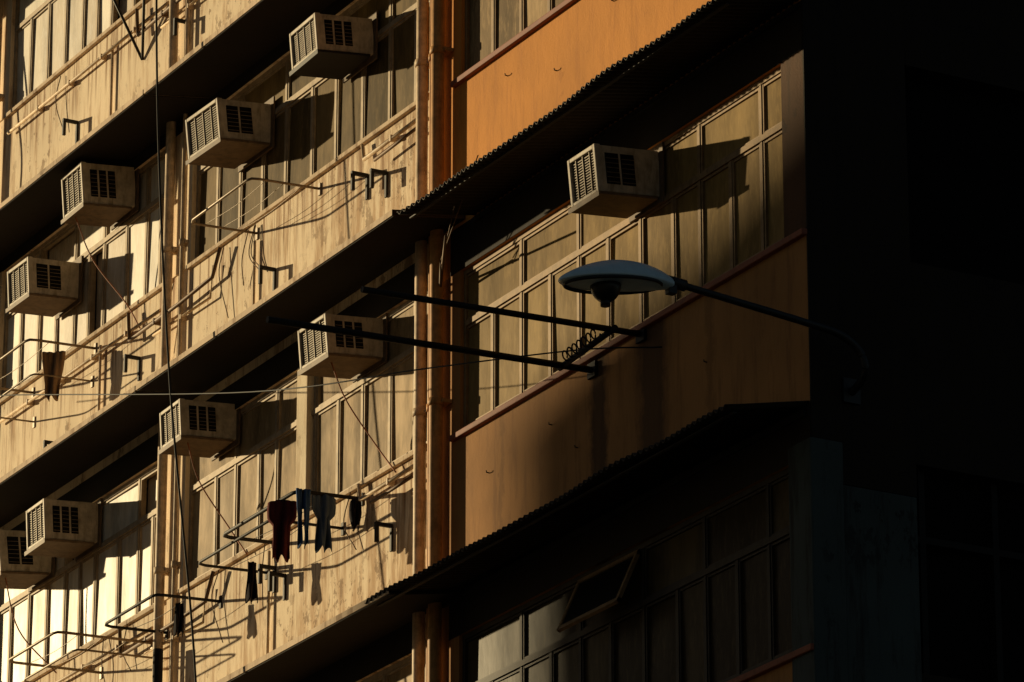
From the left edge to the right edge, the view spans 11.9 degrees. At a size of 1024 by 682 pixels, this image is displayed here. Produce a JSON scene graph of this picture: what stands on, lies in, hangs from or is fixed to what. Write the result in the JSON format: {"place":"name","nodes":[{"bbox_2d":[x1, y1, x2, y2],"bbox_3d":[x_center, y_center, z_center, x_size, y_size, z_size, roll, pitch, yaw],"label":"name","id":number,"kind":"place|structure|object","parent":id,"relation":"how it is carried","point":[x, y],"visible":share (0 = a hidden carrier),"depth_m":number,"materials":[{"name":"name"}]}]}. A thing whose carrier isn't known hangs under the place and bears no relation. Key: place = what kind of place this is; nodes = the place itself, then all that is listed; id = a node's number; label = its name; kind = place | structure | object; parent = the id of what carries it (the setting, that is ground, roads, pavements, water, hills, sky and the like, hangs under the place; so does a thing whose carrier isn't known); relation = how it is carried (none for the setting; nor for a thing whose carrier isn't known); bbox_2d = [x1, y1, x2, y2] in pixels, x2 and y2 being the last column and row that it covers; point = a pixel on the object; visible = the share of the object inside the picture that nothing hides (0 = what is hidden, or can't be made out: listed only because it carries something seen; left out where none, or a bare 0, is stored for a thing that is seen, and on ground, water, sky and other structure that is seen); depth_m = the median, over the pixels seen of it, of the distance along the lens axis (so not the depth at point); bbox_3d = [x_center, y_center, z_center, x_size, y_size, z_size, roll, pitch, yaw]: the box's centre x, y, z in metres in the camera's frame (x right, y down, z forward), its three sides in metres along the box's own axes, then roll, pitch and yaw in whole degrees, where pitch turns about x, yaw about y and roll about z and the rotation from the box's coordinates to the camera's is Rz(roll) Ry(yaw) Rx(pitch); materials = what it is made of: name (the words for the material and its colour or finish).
{"place":"outdoors","nodes":[
{"label":"outdoors","id":0,"kind":"place"},
{"bbox_2d":[155,0,196,681],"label":"overhead cable","id":1,"kind":"object","parent":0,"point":[166,329],"visible":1,"depth_m":42.03,"materials":[{"name":"rubber"}]},
{"bbox_3d":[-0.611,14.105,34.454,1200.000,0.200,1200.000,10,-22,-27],"label":"ground","id":2,"kind":"structure","parent":0,"visible":0},
{"bbox_2d":[0,0,428,681],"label":"wing wall","id":3,"kind":"structure","parent":2,"relation":"on","point":[302,230],"depth_m":43.31,"materials":[{"name":"beige paint"}]},
{"bbox_2d":[0,0,4,100],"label":"drain pipe","id":4,"kind":"object","parent":3,"relation":"attached to","point":[2,96],"visible":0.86,"depth_m":49.18,"materials":[{"name":"beige metal"}]},
{"bbox_2d":[0,373,92,427],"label":"clothes drying rack","id":5,"kind":"object","parent":3,"relation":"attached to","point":[24,379],"visible":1,"depth_m":45.71,"materials":[{"name":"grey metal"}]},
{"bbox_2d":[0,338,96,397],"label":"clothes drying rack","id":6,"kind":"object","parent":3,"relation":"attached to","point":[38,340],"visible":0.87,"depth_m":45.76,"materials":[{"name":"grey metal"}]},
{"bbox_2d":[42,351,65,400],"bbox_3d":[-4.285,0.328,45.711,0.230,0.481,0.100,-3,-20,9],"label":"hanging towel","id":7,"kind":"object","parent":6,"relation":"hanging from","point":[53,363],"visible":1,"depth_m":45.72,"materials":[{"name":"brown fabric"}]},
{"bbox_2d":[55,76,61,125],"bbox_3d":[-2.666,-3.319,44.538,0.040,0.683,7.284,10,-22,-27],"label":"service wire","id":8,"kind":"object","parent":3,"relation":"attached to","point":[55,101],"visible":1,"depth_m":47.55,"materials":[{"name":"metal"}]},
{"bbox_2d":[12,0,140,107],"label":"windows frames","id":9,"kind":"structure","parent":3,"relation":"attached to","point":[31,18],"depth_m":48.30,"materials":[{"name":"metal"}]},
{"bbox_2d":[17,0,131,103],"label":"window","id":10,"kind":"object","parent":9,"relation":"attached to","point":[28,8],"visible":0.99,"depth_m":48.20,"materials":[{"name":"beige glass"}]},
{"bbox_2d":[0,463,157,681],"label":"windows frames","id":11,"kind":"structure","parent":3,"relation":"attached to","point":[137,525],"depth_m":44.98,"materials":[{"name":"metal"}]},
{"bbox_2d":[0,529,56,672],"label":"window air conditioner","id":12,"kind":"object","parent":11,"relation":"attached to","point":[20,570],"depth_m":45.81,"materials":[{"name":"beige metal"}]},
{"bbox_2d":[24,498,101,561],"bbox_3d":[-4.141,1.708,45.156,0.576,0.518,0.540,10,-22,-27],"label":"window air conditioner","id":13,"kind":"object","parent":11,"relation":"attached to","point":[63,529],"depth_m":45.01,"materials":[{"name":"beige metal"}]},
{"bbox_2d":[0,475,156,681],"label":"window","id":14,"kind":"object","parent":11,"relation":"attached to","point":[119,513],"visible":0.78,"depth_m":45.08,"materials":[{"name":"glass"}]},
{"bbox_2d":[9,631,152,679],"bbox_3d":[-3.871,2.775,43.745,0.941,0.110,1.140,10,-22,-27],"label":"clothes drying rack","id":15,"kind":"object","parent":3,"relation":"attached to","point":[70,633],"visible":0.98,"depth_m":43.58,"materials":[{"name":"brown metal"}]},
{"bbox_2d":[0,308,161,423],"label":"conduit pipe","id":16,"kind":"object","parent":3,"relation":"attached to","point":[93,357],"visible":0.89,"depth_m":45.72,"materials":[{"name":"beige metal"}]},
{"bbox_2d":[1,149,165,397],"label":"windows frames","id":17,"kind":"structure","parent":3,"relation":"attached to","point":[100,246],"depth_m":46.20,"materials":[{"name":"metal"}]},
{"bbox_2d":[6,255,82,319],"bbox_3d":[-4.450,-0.532,46.551,0.570,0.501,0.580,10,-22,-27],"label":"window air conditioner","id":18,"kind":"object","parent":17,"relation":"attached to","point":[44,287],"depth_m":46.39,"materials":[{"name":"beige metal"}]},
{"bbox_2d":[6,158,164,393],"bbox_3d":[-3.989,-0.601,46.408,0.074,1.286,3.888,10,-22,-27],"label":"window","id":19,"kind":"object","parent":17,"relation":"attached to","point":[62,250],"visible":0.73,"depth_m":46.25,"materials":[{"name":"beige glass"}]},
{"bbox_2d":[61,162,139,328],"bbox_3d":[-3.788,-0.855,45.377,0.585,1.764,0.846,10,-22,-27],"label":"window air conditioner","id":20,"kind":"object","parent":17,"relation":"attached to","point":[101,195],"depth_m":45.53,"materials":[{"name":"beige metal"}]},
{"bbox_2d":[7,1,168,134],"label":"conduit pipe","id":21,"kind":"object","parent":3,"relation":"attached to","point":[103,56],"visible":1,"depth_m":47.07,"materials":[{"name":"beige metal"}]},
{"bbox_2d":[24,649,152,681],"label":"clothes drying rack","id":22,"kind":"object","parent":3,"relation":"attached to","point":[65,655],"visible":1,"depth_m":43.19,"materials":[{"name":"brown metal"}]},
{"bbox_2d":[97,345,101,410],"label":"conduit pipe","id":23,"kind":"object","parent":3,"relation":"attached to","point":[99,378],"visible":0.66,"depth_m":45.49,"materials":[{"name":"beige metal"}]},
{"bbox_2d":[55,626,152,681],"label":"conduit pipe","id":24,"kind":"object","parent":3,"relation":"attached to","point":[98,658],"visible":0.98,"depth_m":44.37,"materials":[{"name":"beige metal"}]},
{"bbox_2d":[109,45,113,115],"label":"conduit pipe","id":25,"kind":"object","parent":3,"relation":"attached to","point":[111,81],"visible":0.66,"depth_m":46.43,"materials":[{"name":"beige metal"}]},
{"bbox_2d":[113,0,145,59],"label":"steel wall bracket","id":26,"kind":"object","parent":3,"relation":"attached to","point":[141,54],"visible":1,"depth_m":45.91,"materials":[{"name":"black metal"}]},
{"bbox_2d":[152,648,162,681],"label":"drain pipe","id":27,"kind":"object","parent":3,"relation":"attached to","point":[157,673],"visible":1,"depth_m":42.90,"materials":[{"name":"black metal"}]},
{"bbox_2d":[135,0,180,36],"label":"conduit pipe","id":28,"kind":"object","parent":3,"relation":"attached to","point":[164,13],"visible":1,"depth_m":45.70,"materials":[{"name":"metal"}]},
{"bbox_2d":[104,593,221,639],"bbox_3d":[-3.060,2.369,42.667,0.632,0.110,1.140,10,-22,-27],"label":"clothes drying rack","id":29,"kind":"object","parent":3,"relation":"attached to","point":[219,601],"visible":0.95,"depth_m":42.46,"materials":[{"name":"black metal"}]},
{"bbox_2d":[173,602,183,636],"bbox_3d":[-2.867,2.402,42.212,0.085,0.301,0.106,10,-22,-27],"label":"hanging cloth","id":30,"kind":"object","parent":29,"relation":"hanging from","point":[178,626],"visible":1,"depth_m":42.21,"materials":[{"name":"black fabric"}]},
{"bbox_2d":[152,0,178,669],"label":"drain pipe","id":31,"kind":"object","parent":3,"relation":"attached to","point":[161,570],"visible":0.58,"depth_m":44.20,"materials":[{"name":"beige metal"}]},
{"bbox_2d":[118,571,214,657],"bbox_3d":[-3.033,2.424,43.180,0.100,0.308,1.983,10,-22,-27],"label":"conduit pipe","id":32,"kind":"object","parent":3,"relation":"attached to","point":[148,639],"visible":0.77,"depth_m":43.13,"materials":[{"name":"metal"}]},
{"bbox_2d":[127,247,221,341],"bbox_3d":[-3.033,-0.402,44.189,0.100,0.308,1.983,10,-22,-27],"label":"conduit pipe","id":33,"kind":"object","parent":3,"relation":"attached to","point":[156,321],"visible":1,"depth_m":44.09,"materials":[{"name":"metal"}]},
{"bbox_2d":[144,589,205,654],"bbox_3d":[-2.941,2.480,43.023,0.064,0.304,1.262,10,-22,-27],"label":"conduit pipe","id":34,"kind":"object","parent":3,"relation":"attached to","point":[175,638],"visible":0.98,"depth_m":42.86,"materials":[{"name":"beige metal"}]},
{"bbox_2d":[160,0,197,28],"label":"conduit pipe","id":35,"kind":"object","parent":3,"relation":"attached to","point":[190,5],"visible":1,"depth_m":45.06,"materials":[{"name":"beige metal"}]},
{"bbox_2d":[169,0,189,681],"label":"drain pipe","id":36,"kind":"object","parent":3,"relation":"attached to","point":[183,243],"visible":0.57,"depth_m":44.03,"materials":[{"name":"beige metal"}]},
{"bbox_2d":[152,265,212,336],"bbox_3d":[-2.941,-0.345,44.032,0.064,0.304,1.262,10,-22,-27],"label":"conduit pipe","id":37,"kind":"object","parent":3,"relation":"attached to","point":[183,316],"visible":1,"depth_m":43.86,"materials":[{"name":"beige metal"}]},
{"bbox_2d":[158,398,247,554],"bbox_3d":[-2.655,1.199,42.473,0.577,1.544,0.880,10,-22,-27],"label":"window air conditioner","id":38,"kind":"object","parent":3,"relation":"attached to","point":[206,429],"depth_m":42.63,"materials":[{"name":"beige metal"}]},
{"bbox_2d":[0,0,428,681],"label":"window ledges","id":39,"kind":"object","parent":3,"relation":"attached to","point":[194,264],"depth_m":43.66,"materials":[{"name":"concrete"}]},
{"bbox_2d":[172,224,258,317],"bbox_3d":[-2.660,-0.448,43.501,0.039,0.706,1.917,10,-22,-27],"label":"service wire","id":40,"kind":"object","parent":3,"relation":"attached to","point":[254,228],"visible":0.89,"depth_m":42.99,"materials":[{"name":"metal"}]},
{"bbox_2d":[43,17,392,600],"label":"wall brackets","id":41,"kind":"object","parent":3,"relation":"attached to","point":[273,575],"depth_m":41.27,"materials":[{"name":"black metal"}]},
{"bbox_2d":[101,492,356,681],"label":"service wire","id":42,"kind":"object","parent":3,"relation":"attached to","point":[213,589],"visible":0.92,"depth_m":42.18,"materials":[{"name":"metal"}]},
{"bbox_2d":[0,0,464,681],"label":"canopy undersides","id":43,"kind":"object","parent":3,"relation":"attached to","point":[240,46],"visible":0.88,"depth_m":42.90,"materials":[{"name":"concrete"}]},
{"bbox_2d":[0,0,464,681],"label":"canopy slabs","id":44,"kind":"structure","parent":43,"relation":"attached to","point":[210,336],"depth_m":42.13,"materials":[{"name":"concrete"}]},
{"bbox_2d":[252,240,255,304],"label":"conduit pipe","id":45,"kind":"object","parent":3,"relation":"attached to","point":[254,273],"visible":0.66,"depth_m":42.79,"materials":[{"name":"beige metal"}]},
{"bbox_2d":[191,177,320,239],"bbox_3d":[-2.233,-1.173,42.294,0.670,0.110,1.260,10,-22,-27],"label":"clothes drying rack","id":46,"kind":"object","parent":3,"relation":"attached to","point":[318,188],"visible":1,"depth_m":42.15,"materials":[{"name":"grey metal"}]},
{"bbox_2d":[266,551,270,653],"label":"conduit pipe","id":47,"kind":"object","parent":3,"relation":"attached to","point":[268,612],"visible":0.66,"depth_m":41.39,"materials":[{"name":"beige metal"}]},
{"bbox_2d":[198,520,343,579],"bbox_3d":[-2.033,1.709,40.879,0.671,0.110,1.470,10,-22,-27],"label":"clothes drying rack","id":48,"kind":"object","parent":3,"relation":"attached to","point":[341,528],"visible":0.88,"depth_m":40.88,"materials":[{"name":"black metal"}]},
{"bbox_2d":[245,561,257,603],"bbox_3d":[-2.183,2.030,41.138,0.093,0.361,0.101,10,-22,-27],"label":"hanging cloth","id":49,"kind":"object","parent":48,"relation":"hanging from","point":[251,593],"visible":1,"depth_m":41.13,"materials":[{"name":"black fabric"}]},
{"bbox_2d":[223,490,362,543],"bbox_3d":[-1.842,1.461,40.661,0.615,0.110,1.460,10,-22,-27],"label":"clothes drying rack","id":50,"kind":"object","parent":3,"relation":"attached to","point":[250,518],"visible":0.73,"depth_m":40.57,"materials":[{"name":"black metal"}]},
{"bbox_2d":[267,499,296,562],"bbox_3d":[-1.885,1.550,40.070,0.249,0.534,0.100,-2,-20,6],"label":"hanging shirt","id":51,"kind":"object","parent":50,"relation":"hanging from","point":[281,516],"visible":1,"depth_m":40.08,"materials":[{"name":"red fabric"}]},
{"bbox_2d":[296,488,310,548],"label":"hanging trousers","id":52,"kind":"object","parent":50,"relation":"hanging from","point":[303,500],"visible":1,"depth_m":39.89,"materials":[{"name":"blue fabric"}]},
{"bbox_2d":[312,494,335,552],"bbox_3d":[-1.540,1.489,39.958,0.227,0.495,0.102,10,-22,-27],"label":"hanging shirt","id":53,"kind":"object","parent":50,"relation":"hanging from","point":[324,508],"visible":1,"depth_m":39.96,"materials":[{"name":"grey fabric"}]},
{"bbox_2d":[349,499,361,531],"bbox_3d":[-1.277,1.427,40.134,0.087,0.261,0.106,10,-22,-27],"label":"hanging cloth","id":54,"kind":"object","parent":50,"relation":"hanging from","point":[355,510],"visible":1,"depth_m":40.13,"materials":[{"name":"black fabric"}]},
{"bbox_2d":[295,367,314,518],"bbox_3d":[-1.688,0.861,41.462,0.215,1.359,0.200,10,-22,-27],"label":"window column","id":55,"kind":"structure","parent":3,"relation":"attached to","point":[304,441],"depth_m":41.40,"materials":[{"name":"paint"}]},
{"bbox_2d":[188,288,427,582],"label":"windows frames","id":56,"kind":"structure","parent":3,"relation":"attached to","point":[280,434],"depth_m":41.79,"materials":[{"name":"metal"}]},
{"bbox_2d":[192,303,427,579],"bbox_3d":[-1.716,0.878,41.495,0.075,1.286,4.518,10,-22,-27],"label":"window","id":57,"kind":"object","parent":56,"relation":"attached to","point":[257,425],"visible":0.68,"depth_m":41.65,"materials":[{"name":"glass"}]},
{"bbox_2d":[297,313,395,472],"bbox_3d":[-1.336,0.456,40.185,0.571,1.504,0.905,10,-22,-27],"label":"window air conditioner","id":58,"kind":"object","parent":56,"relation":"attached to","point":[329,355],"depth_m":40.32,"materials":[{"name":"beige metal"}]},
{"bbox_2d":[195,0,429,258],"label":"windows frames","id":59,"kind":"structure","parent":3,"relation":"attached to","point":[288,104],"depth_m":42.51,"materials":[{"name":"metal"}]},
{"bbox_2d":[185,96,274,172],"bbox_3d":[-2.498,-1.847,43.240,0.598,0.531,0.700,10,-22,-27],"label":"window air conditioner","id":60,"kind":"object","parent":59,"relation":"attached to","point":[227,133],"depth_m":43.06,"materials":[{"name":"beige metal"}]},
{"bbox_2d":[199,0,429,255],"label":"window","id":61,"kind":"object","parent":59,"relation":"attached to","point":[350,109],"visible":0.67,"depth_m":42.37,"materials":[{"name":"glass"}]},
{"bbox_2d":[289,11,377,82],"bbox_3d":[-1.526,-2.526,41.615,0.587,0.486,0.620,10,-22,-27],"label":"window air conditioner","id":62,"kind":"object","parent":59,"relation":"attached to","point":[344,48],"depth_m":41.46,"materials":[{"name":"beige metal"}]},
{"bbox_2d":[357,464,412,501],"bbox_3d":[-0.998,1.100,39.761,0.070,0.162,1.068,10,-22,-27],"label":"conduit pipe","id":63,"kind":"object","parent":3,"relation":"attached to","point":[390,481],"visible":1,"depth_m":39.77,"materials":[{"name":"beige metal"}]},
{"bbox_2d":[360,118,415,160],"bbox_3d":[-0.998,-1.726,40.769,0.070,0.162,1.068,10,-22,-27],"label":"conduit pipe","id":64,"kind":"object","parent":3,"relation":"attached to","point":[393,138],"visible":1,"depth_m":40.77,"materials":[{"name":"beige metal"}]},
{"bbox_2d":[369,474,412,503],"bbox_3d":[-0.968,1.198,39.551,0.028,0.048,0.751,10,-22,-27],"label":"conduit pipe","id":65,"kind":"object","parent":3,"relation":"attached to","point":[393,488],"visible":1,"depth_m":39.54,"materials":[{"name":"metal"}]},
{"bbox_2d":[361,648,425,681],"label":"windows frames","id":66,"kind":"structure","parent":3,"relation":"attached to","point":[384,674],"depth_m":39.33,"materials":[{"name":"metal"}]},
{"bbox_2d":[379,657,425,681],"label":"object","id":67,"kind":"object","parent":66,"relation":"attached to","point":[404,675],"visible":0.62,"depth_m":39.16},
{"bbox_2d":[373,127,415,161],"bbox_3d":[-0.968,-1.628,40.560,0.028,0.048,0.751,10,-22,-27],"label":"conduit pipe","id":68,"kind":"object","parent":3,"relation":"attached to","point":[396,143],"visible":1,"depth_m":40.55,"materials":[{"name":"metal"}]},
{"bbox_2d":[0,0,810,681],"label":"sooty lintels","id":69,"kind":"object","parent":3,"relation":"attached to","point":[724,78],"visible":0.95,"depth_m":37.48,"materials":[{"name":"concrete"}]},
{"bbox_2d":[412,0,429,681],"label":"drain pipe","id":70,"kind":"object","parent":3,"relation":"attached to","point":[422,65],"visible":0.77,"depth_m":39.47,"materials":[{"name":"brown metal"}]},
{"bbox_2d":[426,0,430,681],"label":"drain pipe","id":71,"kind":"object","parent":3,"relation":"attached to","point":[429,60],"visible":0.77,"depth_m":39.44,"materials":[{"name":"brown metal"}]},
{"bbox_2d":[441,236,809,681],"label":"wall","id":72,"kind":"structure","parent":2,"relation":"on","point":[622,404],"depth_m":36.59,"materials":[{"name":"paint"}]},
{"bbox_2d":[266,286,646,379],"bbox_3d":[-0.405,-0.120,36.108,2.751,0.217,0.853,10,-22,-27],"label":"projecting pole rack","id":73,"kind":"object","parent":72,"relation":"attached to","point":[590,369],"visible":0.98,"depth_m":36.23,"materials":[{"name":"black metal"}]},
{"bbox_2d":[0,346,661,395],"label":"overhead cable","id":74,"kind":"object","parent":73,"relation":"attached to","point":[347,380],"visible":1,"depth_m":38.56,"materials":[{"name":"rubber"}]},
{"bbox_2d":[364,400,809,607],"bbox_3d":[0.458,1.248,36.222,0.693,0.184,5.455,10,-22,-27],"label":"corrugated awning","id":75,"kind":"object","parent":72,"relation":"attached to","point":[639,472],"visible":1,"depth_m":35.87,"materials":[{"name":"black metal"}]},
{"bbox_2d":[443,0,800,281],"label":"wing wall","id":76,"kind":"structure","parent":72,"relation":"on","point":[577,45],"depth_m":38.66,"materials":[{"name":"orange paint"}]},
{"bbox_2d":[427,0,453,681],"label":"drain pipe","id":77,"kind":"object","parent":76,"relation":"attached to","point":[440,51],"visible":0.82,"depth_m":39.17,"materials":[{"name":"brown metal"}]},
{"bbox_2d":[439,155,478,286],"bbox_3d":[-0.526,-0.915,39.021,0.226,0.744,1.299,5,-20,-13],"label":"wire antenna","id":78,"kind":"object","parent":77,"relation":"attached to","point":[446,240],"visible":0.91,"depth_m":38.96,"materials":[{"name":"metal"}]},
{"bbox_2d":[465,0,552,70],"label":"windows frames","id":79,"kind":"structure","parent":76,"relation":"attached to","point":[494,24],"depth_m":39.61,"materials":[{"name":"brown metal"}]},
{"bbox_2d":[470,0,563,67],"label":"window","id":80,"kind":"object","parent":79,"relation":"attached to","point":[507,25],"visible":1,"depth_m":39.58,"materials":[{"name":"beige glass"}]},
{"bbox_2d":[486,0,706,472],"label":"wall hooks","id":81,"kind":"object","parent":76,"relation":"attached to","point":[548,422],"depth_m":37.71,"materials":[{"name":"black metal"}]},
{"bbox_2d":[397,0,798,222],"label":"corrugated awning","id":82,"kind":"object","parent":76,"relation":"attached to","point":[607,97],"visible":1,"depth_m":36.87,"materials":[{"name":"black metal"}]},
{"bbox_2d":[463,66,783,427],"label":"windows frames","id":83,"kind":"structure","parent":72,"relation":"attached to","point":[607,237],"depth_m":36.77,"materials":[{"name":"brown metal"}]},
{"bbox_2d":[567,142,664,222],"bbox_3d":[0.770,-1.216,36.695,0.593,0.525,0.500,10,-22,-27],"label":"window air conditioner","id":84,"kind":"object","parent":83,"relation":"attached to","point":[616,182],"depth_m":36.56,"materials":[{"name":"beige metal"}]},
{"bbox_2d":[468,77,783,422],"bbox_3d":[0.813,-0.628,37.098,0.020,1.286,4.838,10,-22,-27],"label":"window","id":85,"kind":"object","parent":83,"relation":"attached to","point":[731,130],"visible":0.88,"depth_m":36.68,"materials":[{"name":"beige glass"}]},
{"bbox_2d":[462,468,791,681],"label":"windows frames","id":86,"kind":"structure","parent":72,"relation":"attached to","point":[768,543],"depth_m":35.49,"materials":[{"name":"beige metal"}]},
{"bbox_2d":[556,549,640,632],"bbox_3d":[0.641,1.852,36.252,0.214,0.432,0.900,10,-22,-27],"label":"open sash","id":87,"kind":"object","parent":86,"relation":"attached to","point":[599,590],"visible":1,"depth_m":36.23,"materials":[{"name":"black glass"}]},
{"bbox_2d":[468,478,791,681],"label":"window","id":88,"kind":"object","parent":86,"relation":"attached to","point":[737,527],"visible":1,"depth_m":35.37,"materials":[{"name":"glass"}]},
{"bbox_2d":[449,0,813,681],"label":"window sills","id":89,"kind":"structure","parent":72,"relation":"attached to","point":[773,249],"depth_m":36.87,"materials":[{"name":"brown concrete"}]},
{"bbox_2d":[781,50,805,237],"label":"corner pier","id":90,"kind":"structure","parent":72,"relation":"on","point":[793,155],"depth_m":34.94,"materials":[{"name":"grey concrete"}]},
{"bbox_2d":[801,0,1023,681],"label":"gable wall","id":91,"kind":"structure","parent":2,"relation":"on","point":[942,392],"depth_m":34.92,"materials":[{"name":"black concrete"}]},
{"bbox_2d":[558,260,868,404],"bbox_3d":[1.426,-0.116,33.698,2.529,0.639,0.407,10,-22,-27],"label":"street lamp","id":92,"kind":"object","parent":91,"relation":"attached to","point":[605,283],"visible":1,"depth_m":33.44,"materials":[{"name":"grey metal"}]},
{"bbox_2d":[788,437,921,681],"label":"gable column base","id":93,"kind":"object","parent":91,"relation":"attached to","point":[855,597],"visible":1,"depth_m":33.91,"materials":[{"name":"grey concrete"}]},
{"bbox_2d":[916,471,1023,681],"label":"gable frames","id":94,"kind":"structure","parent":91,"relation":"attached to","point":[993,553],"depth_m":34.51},
{"bbox_3d":[-0.724,4.784,51.485,11.750,28.810,33.880,10,-22,-27],"label":"roof and rear walls","id":95,"kind":"object","parent":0,"visible":0},
{"bbox_2d":[73,0,429,559],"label":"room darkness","id":96,"kind":"object","parent":95,"relation":"attached to","point":[95,317],"depth_m":46.82,"materials":[{"name":"black"}]}
]}

